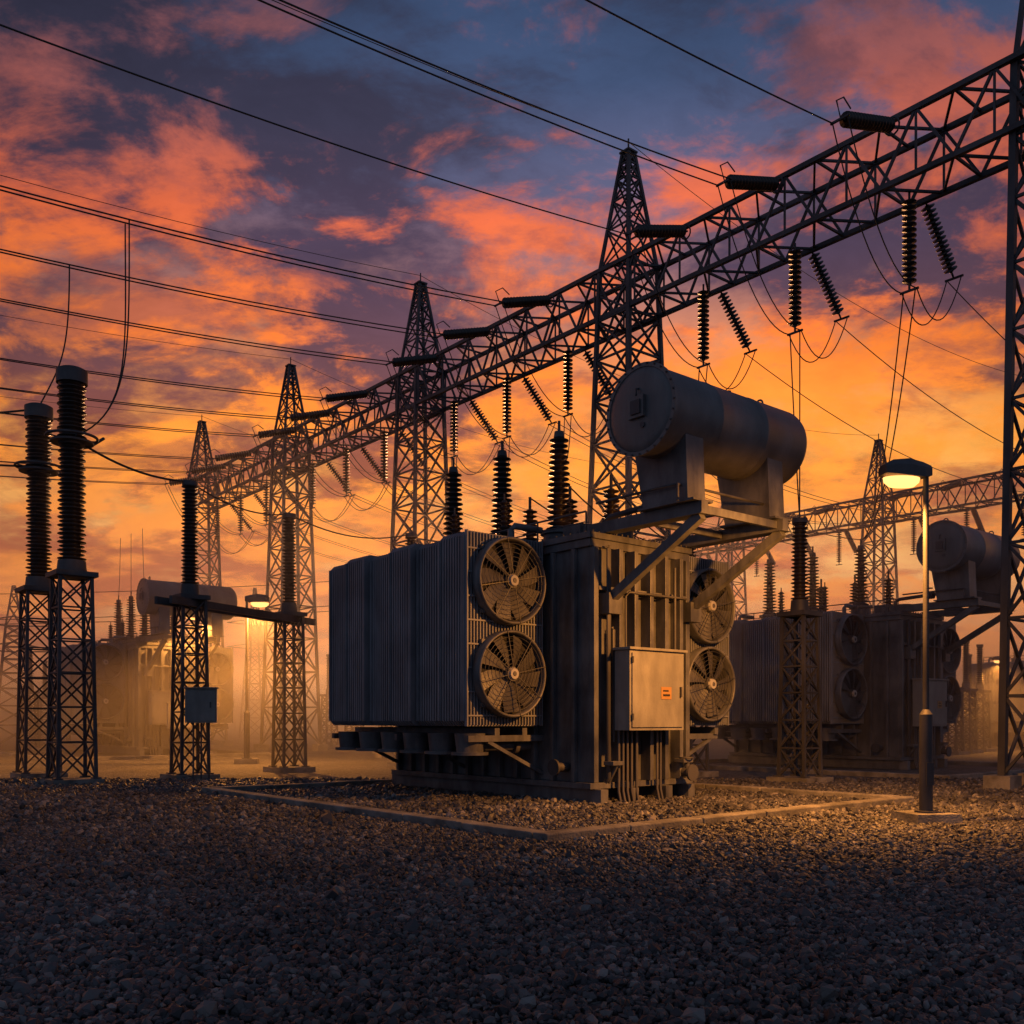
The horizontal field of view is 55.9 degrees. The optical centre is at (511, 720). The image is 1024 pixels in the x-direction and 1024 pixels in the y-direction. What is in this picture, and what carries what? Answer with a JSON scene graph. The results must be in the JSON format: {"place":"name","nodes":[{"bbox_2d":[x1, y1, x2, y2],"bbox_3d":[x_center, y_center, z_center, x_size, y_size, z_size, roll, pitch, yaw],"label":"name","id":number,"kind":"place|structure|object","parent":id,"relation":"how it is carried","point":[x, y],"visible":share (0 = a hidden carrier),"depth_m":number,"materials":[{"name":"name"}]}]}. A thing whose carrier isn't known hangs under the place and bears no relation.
{"place":"outdoors","nodes":[
{"label":"outdoors","id":0,"kind":"place"},
{"bbox_2d":[0,722,1023,1023],"bbox_3d":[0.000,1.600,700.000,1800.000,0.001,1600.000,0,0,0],"label":"ground","id":1,"kind":"structure","parent":0,"point":[334,762],"depth_m":33.83,"materials":[{"name":"grey gravel"}]},
{"bbox_2d":[0,585,47,745],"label":"lattice pylon","id":2,"kind":"object","parent":1,"relation":"on","point":[3,651],"visible":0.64,"depth_m":59.63,"materials":[{"name":"metal"}]},
{"bbox_2d":[15,648,44,749],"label":"insulator column","id":3,"kind":"structure","parent":1,"relation":"on","point":[36,734],"depth_m":51.91,"materials":[{"name":"metal"}]},
{"bbox_2d":[10,402,67,777],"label":"insulator column","id":4,"kind":"structure","parent":1,"relation":"on","point":[38,470],"depth_m":26.69,"materials":[{"name":"metal"}]},
{"bbox_2d":[40,365,104,785],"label":"insulator column","id":5,"kind":"structure","parent":1,"relation":"on","point":[71,440],"depth_m":23.92,"materials":[{"name":"metal"}]},
{"bbox_2d":[0,0,1023,623],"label":"overhead power lines","id":6,"kind":"object","parent":5,"relation":"attached to","point":[244,434],"visible":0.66,"depth_m":29.23,"materials":[{"name":"black metal"}]},
{"bbox_2d":[0,749,276,760],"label":"concrete kerb","id":7,"kind":"structure","parent":1,"relation":"on","point":[237,753],"depth_m":42.56,"materials":[{"name":"grey concrete"}]},
{"bbox_2d":[52,576,236,755],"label":"power transformer","id":8,"kind":"object","parent":1,"relation":"on","point":[133,683],"visible":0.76,"depth_m":44.39,"materials":[{"name":"paint"}]},
{"bbox_2d":[160,480,219,779],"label":"insulator column","id":9,"kind":"structure","parent":1,"relation":"on","point":[189,587],"depth_m":26.07,"materials":[{"name":"metal"}]},
{"bbox_2d":[154,595,315,625],"bbox_3d":[-7.875,-3.180,28.250,0.600,0.200,6.458,0,0,23],"label":"steel crossbeam","id":10,"kind":"object","parent":9,"relation":"attached to","point":[215,607],"visible":0.93,"depth_m":27.60,"materials":[{"name":"grey metal"}]},
{"bbox_2d":[183,687,218,779],"bbox_3d":[-8.247,0.345,25.590,0.880,2.470,0.420,0,0,-15],"label":"junction box","id":11,"kind":"object","parent":1,"relation":"on","point":[200,705],"visible":0.9,"depth_m":25.45,"materials":[{"name":"paint"}]},
{"bbox_2d":[234,594,269,763],"bbox_3d":[-9.713,-1.514,36.033,1.277,6.451,0.896,0,0,-10],"label":"street lamp","id":12,"kind":"object","parent":1,"relation":"on","point":[258,600],"visible":0.99,"depth_m":35.93,"materials":[{"name":"metal"}]},
{"bbox_2d":[227,588,277,737],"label":"lattice pylon","id":13,"kind":"object","parent":1,"relation":"on","point":[258,644],"visible":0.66,"depth_m":89.81,"materials":[{"name":"metal"}]},
{"bbox_2d":[263,513,315,772],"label":"insulator column","id":14,"kind":"structure","parent":1,"relation":"on","point":[289,605],"depth_m":30.18,"materials":[{"name":"metal"}]},
{"bbox_2d":[320,654,339,747],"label":"insulator column","id":15,"kind":"structure","parent":1,"relation":"on","point":[328,727],"depth_m":57.83,"materials":[{"name":"metal"}]},
{"bbox_2d":[0,776,1023,1023],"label":"gravel","id":16,"kind":"structure","parent":1,"relation":"on","point":[106,862],"depth_m":8.04,"materials":[{"name":"grey gravel"}]},
{"bbox_2d":[202,779,913,841],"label":"concrete kerb","id":17,"kind":"structure","parent":1,"relation":"on","point":[874,800],"depth_m":15.87,"materials":[{"name":"grey concrete"}]},
{"bbox_2d":[329,361,806,804],"bbox_3d":[1.079,-2.409,20.956,6.827,8.018,9.380,0,0,-40],"label":"power transformer","id":18,"kind":"object","parent":1,"relation":"on","point":[566,658],"visible":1,"depth_m":18.87,"materials":[{"name":"paint"}]},
{"bbox_2d":[164,0,1023,789],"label":"lattice gantry","id":19,"kind":"object","parent":1,"relation":"on","point":[626,310],"visible":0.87,"depth_m":32.02,"materials":[{"name":"metal"}]},
{"bbox_2d":[766,517,833,783],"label":"insulator column","id":20,"kind":"structure","parent":1,"relation":"on","point":[799,610],"depth_m":24.68,"materials":[{"name":"metal"}]},
{"bbox_2d":[615,434,1023,741],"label":"lattice gantry","id":21,"kind":"object","parent":1,"relation":"on","point":[892,497],"visible":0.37,"depth_m":65.30,"materials":[{"name":"metal"}]},
{"bbox_2d":[693,758,1023,778],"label":"concrete kerb","id":22,"kind":"structure","parent":1,"relation":"on","point":[849,772],"depth_m":28.69,"materials":[{"name":"grey concrete"}]},
{"bbox_2d":[715,518,1020,769],"bbox_3d":[12.309,-2.409,34.257,6.827,8.018,9.380,0,0,-40],"label":"power transformer","id":23,"kind":"object","parent":1,"relation":"on","point":[871,668],"visible":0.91,"depth_m":32.21,"materials":[{"name":"paint"}]},
{"bbox_2d":[878,458,962,824],"bbox_3d":[6.303,-1.180,15.040,1.140,5.760,0.800,0,0,-10],"label":"street lamp","id":24,"kind":"object","parent":1,"relation":"on","point":[903,473],"visible":0.98,"depth_m":14.99,"materials":[{"name":"metal"}]},
{"bbox_2d":[943,671,970,754],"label":"insulator column","id":25,"kind":"structure","parent":1,"relation":"on","point":[963,751],"depth_m":45.82,"materials":[{"name":"metal"}]},
{"bbox_2d":[952,641,983,753],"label":"insulator column","id":26,"kind":"structure","parent":1,"relation":"on","point":[966,671],"depth_m":47.85,"materials":[{"name":"metal"}]},
{"bbox_2d":[958,654,982,747],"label":"insulator column","id":27,"kind":"structure","parent":1,"relation":"on","point":[965,695],"depth_m":57.88,"materials":[{"name":"metal"}]},
{"bbox_2d":[965,644,996,751],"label":"insulator column","id":28,"kind":"structure","parent":1,"relation":"on","point":[979,674],"depth_m":50.35,"materials":[{"name":"metal"}]},
{"bbox_2d":[971,645,1023,746],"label":"power transformer","id":29,"kind":"object","parent":1,"relation":"on","point":[990,675],"visible":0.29,"depth_m":58.58,"materials":[{"name":"paint"}]},
{"bbox_2d":[992,656,1009,750],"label":"street lamp","id":30,"kind":"object","parent":1,"relation":"on","point":[995,659],"visible":0.16,"depth_m":51.74,"materials":[{"name":"metal"}]},
{"bbox_2d":[0,0,1023,721],"label":"sky","id":31,"kind":"structure","parent":0,"point":[72,123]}
]}

